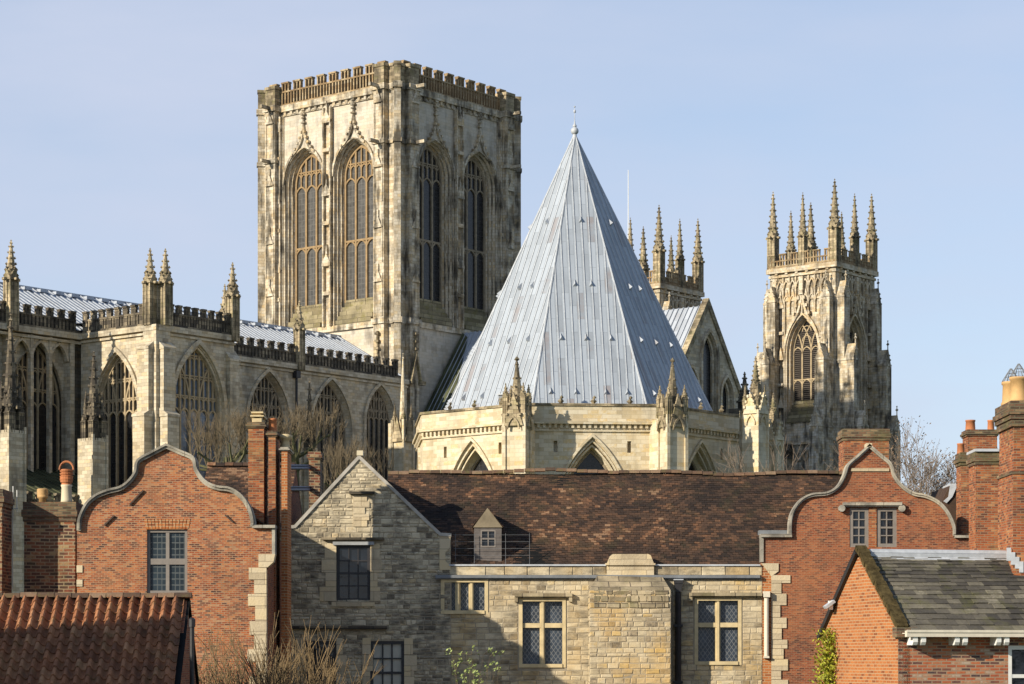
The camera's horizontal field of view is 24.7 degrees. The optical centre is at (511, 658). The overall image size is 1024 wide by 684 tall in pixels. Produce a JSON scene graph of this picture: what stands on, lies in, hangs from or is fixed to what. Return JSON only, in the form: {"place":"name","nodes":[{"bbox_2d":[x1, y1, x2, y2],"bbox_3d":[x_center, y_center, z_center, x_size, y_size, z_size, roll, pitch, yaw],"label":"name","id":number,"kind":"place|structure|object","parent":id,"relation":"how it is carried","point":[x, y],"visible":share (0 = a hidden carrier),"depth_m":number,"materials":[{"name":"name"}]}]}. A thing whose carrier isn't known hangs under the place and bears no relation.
{"place":"outdoors","nodes":[
{"label":"outdoors","id":0,"kind":"place"},
{"bbox_2d":[0,0,1023,495],"label":"sky","id":1,"kind":"structure","parent":0,"point":[128,128],"materials":[{"name":"blue"}]},
{"bbox_2d":[412,106,738,473],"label":"chapter house","id":2,"kind":"structure","parent":0,"point":[578,359],"depth_m":196.78,"materials":[{"name":"metal"}]},
{"bbox_2d":[470,456,487,473],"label":"window","id":3,"kind":"structure","parent":2,"relation":"in","point":[479,465],"depth_m":195.89,"materials":[{"name":"glass"}]},
{"bbox_2d":[571,450,607,473],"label":"window","id":4,"kind":"structure","parent":2,"relation":"in","point":[590,460],"depth_m":192.80,"materials":[{"name":"glass"}]},
{"bbox_2d":[689,460,696,470],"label":"window","id":5,"kind":"structure","parent":2,"relation":"in","point":[692,467],"depth_m":197.52,"materials":[{"name":"glass"}]},
{"bbox_2d":[415,298,740,469],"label":"transept","id":6,"kind":"structure","parent":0,"point":[698,335],"depth_m":238.65,"materials":[{"name":"stone"}]},
{"bbox_2d":[690,364,699,383],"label":"lancet window","id":7,"kind":"structure","parent":6,"relation":"in","point":[693,367],"depth_m":235.42,"materials":[{"name":"stone"}]},
{"bbox_2d":[700,328,719,411],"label":"lancet window","id":8,"kind":"structure","parent":6,"relation":"in","point":[706,349],"depth_m":238.37,"materials":[{"name":"stone"}]},
{"bbox_2d":[720,374,735,412],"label":"lancet window","id":9,"kind":"structure","parent":6,"relation":"in","point":[724,391],"depth_m":240.65,"materials":[{"name":"glass"}]},
{"bbox_2d":[726,372,749,414],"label":"sooty buttress","id":10,"kind":"structure","parent":6,"relation":"attached to","point":[744,383],"depth_m":213.95,"materials":[{"name":"stone"}]},
{"bbox_2d":[628,205,704,309],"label":"bell tower","id":11,"kind":"structure","parent":0,"point":[674,289],"depth_m":333.48,"materials":[{"name":"stone"}]},
{"bbox_2d":[628,170,628,237],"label":"flagpole","id":12,"kind":"object","parent":11,"relation":"on","point":[628,203],"visible":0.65,"depth_m":335.18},
{"bbox_2d":[739,356,768,471],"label":"pinnacled buttress","id":13,"kind":"structure","parent":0,"point":[754,424],"depth_m":194.59,"materials":[{"name":"stone"}]},
{"label":"ground","id":14,"kind":"structure","parent":0,"visible":0},
{"bbox_2d":[0,489,14,592],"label":"chimney stack","id":15,"kind":"object","parent":14,"relation":"on","point":[7,501],"visible":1,"depth_m":61.93,"materials":[{"name":"brick"}]},
{"bbox_2d":[12,508,17,588],"bbox_3d":[-13.453,-3.267,62.906,0.324,2.760,0.071,0,0,0],"label":"aerial","id":16,"kind":"object","parent":15,"relation":"attached to","point":[12,547],"visible":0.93,"depth_m":62.92,"materials":[{"name":"grey metal"}]},
{"bbox_2d":[21,461,82,597],"bbox_3d":[-12.367,0.580,63.000,1.492,11.841,1.130,0,0,0],"label":"chimney stack","id":17,"kind":"object","parent":14,"relation":"on","point":[50,546],"visible":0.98,"depth_m":62.50,"materials":[{"name":"brick"}]},
{"bbox_2d":[0,592,198,683],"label":"outbuilding","id":18,"kind":"structure","parent":14,"relation":"on","point":[77,638],"depth_m":49.57,"materials":[{"name":"ceramic"}]},
{"bbox_2d":[77,443,280,683],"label":"brick house","id":19,"kind":"structure","parent":14,"relation":"on","point":[165,518],"depth_m":60.00,"materials":[{"name":"brick"}]},
{"bbox_2d":[147,530,186,592],"bbox_3d":[-8.854,-2.499,60.095,1.040,1.643,0.070,0,0,0],"label":"window","id":20,"kind":"structure","parent":19,"relation":"in","point":[166,549],"depth_m":60.11,"materials":[{"name":"grey glass"}]},
{"bbox_2d":[245,412,267,524],"bbox_3d":[-6.858,-0.067,63.075,0.550,13.134,1.080,0,0,0],"label":"chimney stack","id":21,"kind":"object","parent":19,"relation":"on","point":[257,427],"visible":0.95,"depth_m":62.60,"materials":[{"name":"brick"}]},
{"bbox_2d":[0,240,414,597],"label":"cathedral choir","id":22,"kind":"structure","parent":14,"relation":"on","point":[98,393],"depth_m":212.30,"materials":[{"name":"stone"}]},
{"bbox_2d":[15,346,58,470],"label":"window","id":23,"kind":"structure","parent":22,"relation":"in","point":[39,358],"depth_m":212.01,"materials":[{"name":"glass"}]},
{"bbox_2d":[100,357,136,488],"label":"window","id":24,"kind":"structure","parent":22,"relation":"in","point":[119,395],"depth_m":211.55,"materials":[{"name":"glass"}]},
{"bbox_2d":[175,350,217,477],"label":"window","id":25,"kind":"structure","parent":22,"relation":"in","point":[195,387],"depth_m":212.22,"materials":[{"name":"glass"}]},
{"bbox_2d":[249,376,283,461],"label":"window","id":26,"kind":"structure","parent":22,"relation":"in","point":[265,395],"depth_m":233.53,"materials":[{"name":"glass"}]},
{"bbox_2d":[313,384,345,493],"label":"window","id":27,"kind":"structure","parent":22,"relation":"in","point":[327,396],"depth_m":240.59,"materials":[{"name":"glass"}]},
{"bbox_2d":[367,390,389,481],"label":"window","id":28,"kind":"structure","parent":22,"relation":"in","point":[377,414],"depth_m":246.36,"materials":[{"name":"glass"}]},
{"bbox_2d":[180,401,282,470],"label":"pollarded tree","id":29,"kind":"object","parent":14,"relation":"on","point":[239,425],"visible":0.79,"depth_m":109.89,"materials":[{"name":"brown plant"}]},
{"bbox_2d":[205,462,301,526],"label":"house","id":30,"kind":"structure","parent":14,"relation":"on","point":[233,475],"depth_m":70.75,"materials":[{"name":"red brick"}]},
{"bbox_2d":[199,646,326,683],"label":"bare shrub","id":31,"kind":"object","parent":14,"relation":"on","point":[239,667],"visible":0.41,"depth_m":54.94,"materials":[{"name":"brown plant"}]},
{"bbox_2d":[266,418,280,674],"bbox_3d":[-6.413,0.011,63.000,0.329,12.978,1.330,0,0,0],"label":"chimney stack","id":32,"kind":"object","parent":14,"relation":"on","point":[272,435],"visible":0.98,"depth_m":62.63,"materials":[{"name":"brick"}]},
{"bbox_2d":[279,434,293,683],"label":"chimney stack","id":33,"kind":"object","parent":14,"relation":"on","point":[287,452],"visible":0.99,"depth_m":62.50,"materials":[{"name":"orange brick"}]},
{"bbox_2d":[194,612,384,683],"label":"bare shrub","id":34,"kind":"object","parent":14,"relation":"on","point":[280,676],"visible":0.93,"depth_m":54.33,"materials":[{"name":"brown plant"}]},
{"bbox_2d":[247,402,346,484],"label":"pollarded tree","id":35,"kind":"object","parent":14,"relation":"on","point":[301,427],"visible":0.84,"depth_m":111.75,"materials":[{"name":"brown plant"}]},
{"bbox_2d":[310,435,395,487],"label":"pollarded tree","id":36,"kind":"object","parent":14,"relation":"on","point":[340,461],"visible":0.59,"depth_m":107.64,"materials":[{"name":"brown plant"}]},
{"bbox_2d":[256,60,521,433],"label":"central tower","id":37,"kind":"structure","parent":14,"relation":"on","point":[389,210],"depth_m":256.34,"materials":[{"name":"stone"}]},
{"bbox_2d":[295,154,321,308],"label":"window","id":38,"kind":"structure","parent":37,"relation":"in","point":[308,183],"depth_m":259.83,"materials":[{"name":"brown glass"}]},
{"bbox_2d":[344,145,372,302],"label":"window","id":39,"kind":"structure","parent":37,"relation":"in","point":[358,177],"depth_m":255.11,"materials":[{"name":"brown glass"}]},
{"bbox_2d":[419,146,441,304],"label":"window","id":40,"kind":"structure","parent":37,"relation":"in","point":[430,172],"depth_m":256.05,"materials":[{"name":"glass"}]},
{"bbox_2d":[464,157,485,311],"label":"window","id":41,"kind":"structure","parent":37,"relation":"in","point":[474,181],"depth_m":261.87,"materials":[{"name":"glass"}]},
{"bbox_2d":[446,645,504,683],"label":"budding shrub","id":42,"kind":"object","parent":14,"relation":"on","point":[472,671],"visible":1,"depth_m":49.98,"materials":[{"name":"green plant"}]},
{"bbox_2d":[280,450,842,683],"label":"stone house","id":43,"kind":"structure","parent":14,"relation":"on","point":[638,577],"depth_m":66.00,"materials":[{"name":"stone"}]},
{"bbox_2d":[307,452,323,507],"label":"chimney stack","id":44,"kind":"object","parent":43,"relation":"on","point":[315,459],"visible":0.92,"depth_m":75.00,"materials":[{"name":"brick"}]},
{"bbox_2d":[291,464,310,469],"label":"brace pole","id":45,"kind":"object","parent":44,"relation":"attached to","point":[297,467],"visible":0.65,"depth_m":71.75,"materials":[{"name":"black metal"}]},
{"bbox_2d":[291,486,310,490],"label":"brace pole","id":46,"kind":"object","parent":44,"relation":"attached to","point":[300,488],"visible":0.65,"depth_m":72.00,"materials":[{"name":"black metal"}]},
{"bbox_2d":[305,641,335,683],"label":"window","id":47,"kind":"structure","parent":43,"relation":"in","point":[332,655],"depth_m":66.08,"materials":[{"name":"black glass"}]},
{"bbox_2d":[336,545,369,600],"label":"window","id":48,"kind":"structure","parent":43,"relation":"in","point":[352,561],"depth_m":66.08,"materials":[{"name":"black glass"}]},
{"bbox_2d":[370,641,403,683],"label":"window","id":49,"kind":"structure","parent":43,"relation":"in","point":[389,654],"depth_m":66.08,"materials":[{"name":"grey glass"}]},
{"bbox_2d":[441,579,487,613],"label":"window","id":50,"kind":"structure","parent":43,"relation":"in","point":[471,597],"depth_m":66.06,"materials":[{"name":"beige stone"}]},
{"bbox_2d":[453,533,529,563],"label":"guard rail","id":51,"kind":"object","parent":43,"relation":"on","point":[455,548],"visible":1,"depth_m":66.29,"materials":[{"name":"metal"}]},
{"bbox_2d":[519,598,565,667],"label":"window","id":52,"kind":"structure","parent":43,"relation":"in","point":[542,621],"depth_m":66.18,"materials":[{"name":"grey glass"}]},
{"bbox_2d":[695,598,741,664],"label":"window","id":53,"kind":"structure","parent":43,"relation":"in","point":[716,624],"depth_m":66.18,"materials":[{"name":"grey glass"}]},
{"bbox_2d":[769,392,784,470],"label":"stair turret","id":54,"kind":"object","parent":14,"relation":"on","point":[776,428],"visible":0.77,"depth_m":197.52,"materials":[{"name":"stone"}]},
{"bbox_2d":[784,443,794,469],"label":"cathedral nave","id":55,"kind":"structure","parent":14,"relation":"on","point":[789,460],"depth_m":314.83,"materials":[{"name":"stone"}]},
{"bbox_2d":[699,436,917,486],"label":"bare tree","id":56,"kind":"object","parent":14,"relation":"on","point":[735,462],"visible":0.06,"depth_m":95.28,"materials":[{"name":"brown plant"}]},
{"bbox_2d":[809,626,837,683],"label":"climbing shrub","id":57,"kind":"object","parent":14,"relation":"on","point":[828,670],"visible":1,"depth_m":58.04,"materials":[{"name":"green plant"}]},
{"bbox_2d":[756,179,900,481],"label":"bell tower","id":58,"kind":"structure","parent":14,"relation":"on","point":[823,359],"depth_m":315.63,"materials":[{"name":"stone"}]},
{"bbox_2d":[793,319,817,400],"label":"window","id":59,"kind":"structure","parent":58,"relation":"in","point":[805,345],"depth_m":316.10,"materials":[{"name":"stone"}]},
{"bbox_2d":[849,325,854,343],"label":"window","id":60,"kind":"structure","parent":58,"relation":"in","point":[851,332],"depth_m":317.18,"materials":[{"name":"stone"}]},
{"bbox_2d":[758,443,968,683],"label":"brick house","id":61,"kind":"structure","parent":14,"relation":"on","point":[869,499],"depth_m":66.00,"materials":[{"name":"brick"}]},
{"bbox_2d":[850,508,867,546],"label":"window","id":62,"kind":"structure","parent":61,"relation":"in","point":[858,516],"depth_m":66.03,"materials":[{"name":"beige glass"}]},
{"bbox_2d":[836,429,890,470],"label":"chimney stack","id":63,"kind":"object","parent":61,"relation":"on","point":[851,442],"visible":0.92,"depth_m":71.50,"materials":[{"name":"brick"}]},
{"bbox_2d":[877,508,896,546],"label":"window","id":64,"kind":"structure","parent":61,"relation":"in","point":[886,517],"depth_m":66.03,"materials":[{"name":"beige glass"}]},
{"bbox_2d":[931,484,955,525],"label":"lead capped gable","id":65,"kind":"structure","parent":61,"relation":"on","point":[945,495],"depth_m":71.00,"materials":[{"name":"ceramic"}]},
{"bbox_2d":[834,449,952,492],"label":"bare tree","id":66,"kind":"object","parent":14,"relation":"on","point":[918,476],"visible":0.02,"depth_m":97.35,"materials":[{"name":"brown plant"}]},
{"bbox_2d":[823,415,998,495],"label":"bare tree","id":67,"kind":"object","parent":14,"relation":"on","point":[932,470],"visible":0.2,"depth_m":90.05,"materials":[{"name":"brown plant"}]},
{"bbox_2d":[816,545,1023,683],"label":"slate wing","id":68,"kind":"structure","parent":14,"relation":"on","point":[909,616],"depth_m":55.20,"materials":[{"name":"orange brick"}]},
{"bbox_2d":[823,600,834,609],"bbox_3d":[7.855,-1.335,57.861,0.270,0.243,0.200,0,0,-12],"label":"floodlight","id":69,"kind":"object","parent":68,"relation":"attached to","point":[829,605],"visible":1,"depth_m":57.81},
{"bbox_2d":[966,449,998,549],"bbox_3d":[12.949,0.397,64.100,0.788,12.206,1.200,0,0,0],"label":"chimney stack","id":70,"kind":"object","parent":68,"relation":"on","point":[983,465],"visible":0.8,"depth_m":63.60,"materials":[{"name":"brick"}]},
{"bbox_2d":[1008,646,1023,683],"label":"window","id":71,"kind":"structure","parent":68,"relation":"in","point":[1015,653],"depth_m":54.68,"materials":[{"name":"white glass"}]},
{"bbox_2d":[954,443,968,534],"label":"chimney stack","id":72,"kind":"object","parent":14,"relation":"on","point":[962,495],"visible":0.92,"depth_m":66.60,"materials":[{"name":"brick"}]},
{"bbox_2d":[960,420,998,451],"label":"chimney stack","id":73,"kind":"object","parent":14,"relation":"on","point":[971,436],"visible":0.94,"depth_m":68.50,"materials":[{"name":"brick"}]},
{"bbox_2d":[993,364,1023,575],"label":"chimney stack","id":74,"kind":"object","parent":14,"relation":"on","point":[1008,419],"visible":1,"depth_m":56.66,"materials":[{"name":"brick"}]}
]}

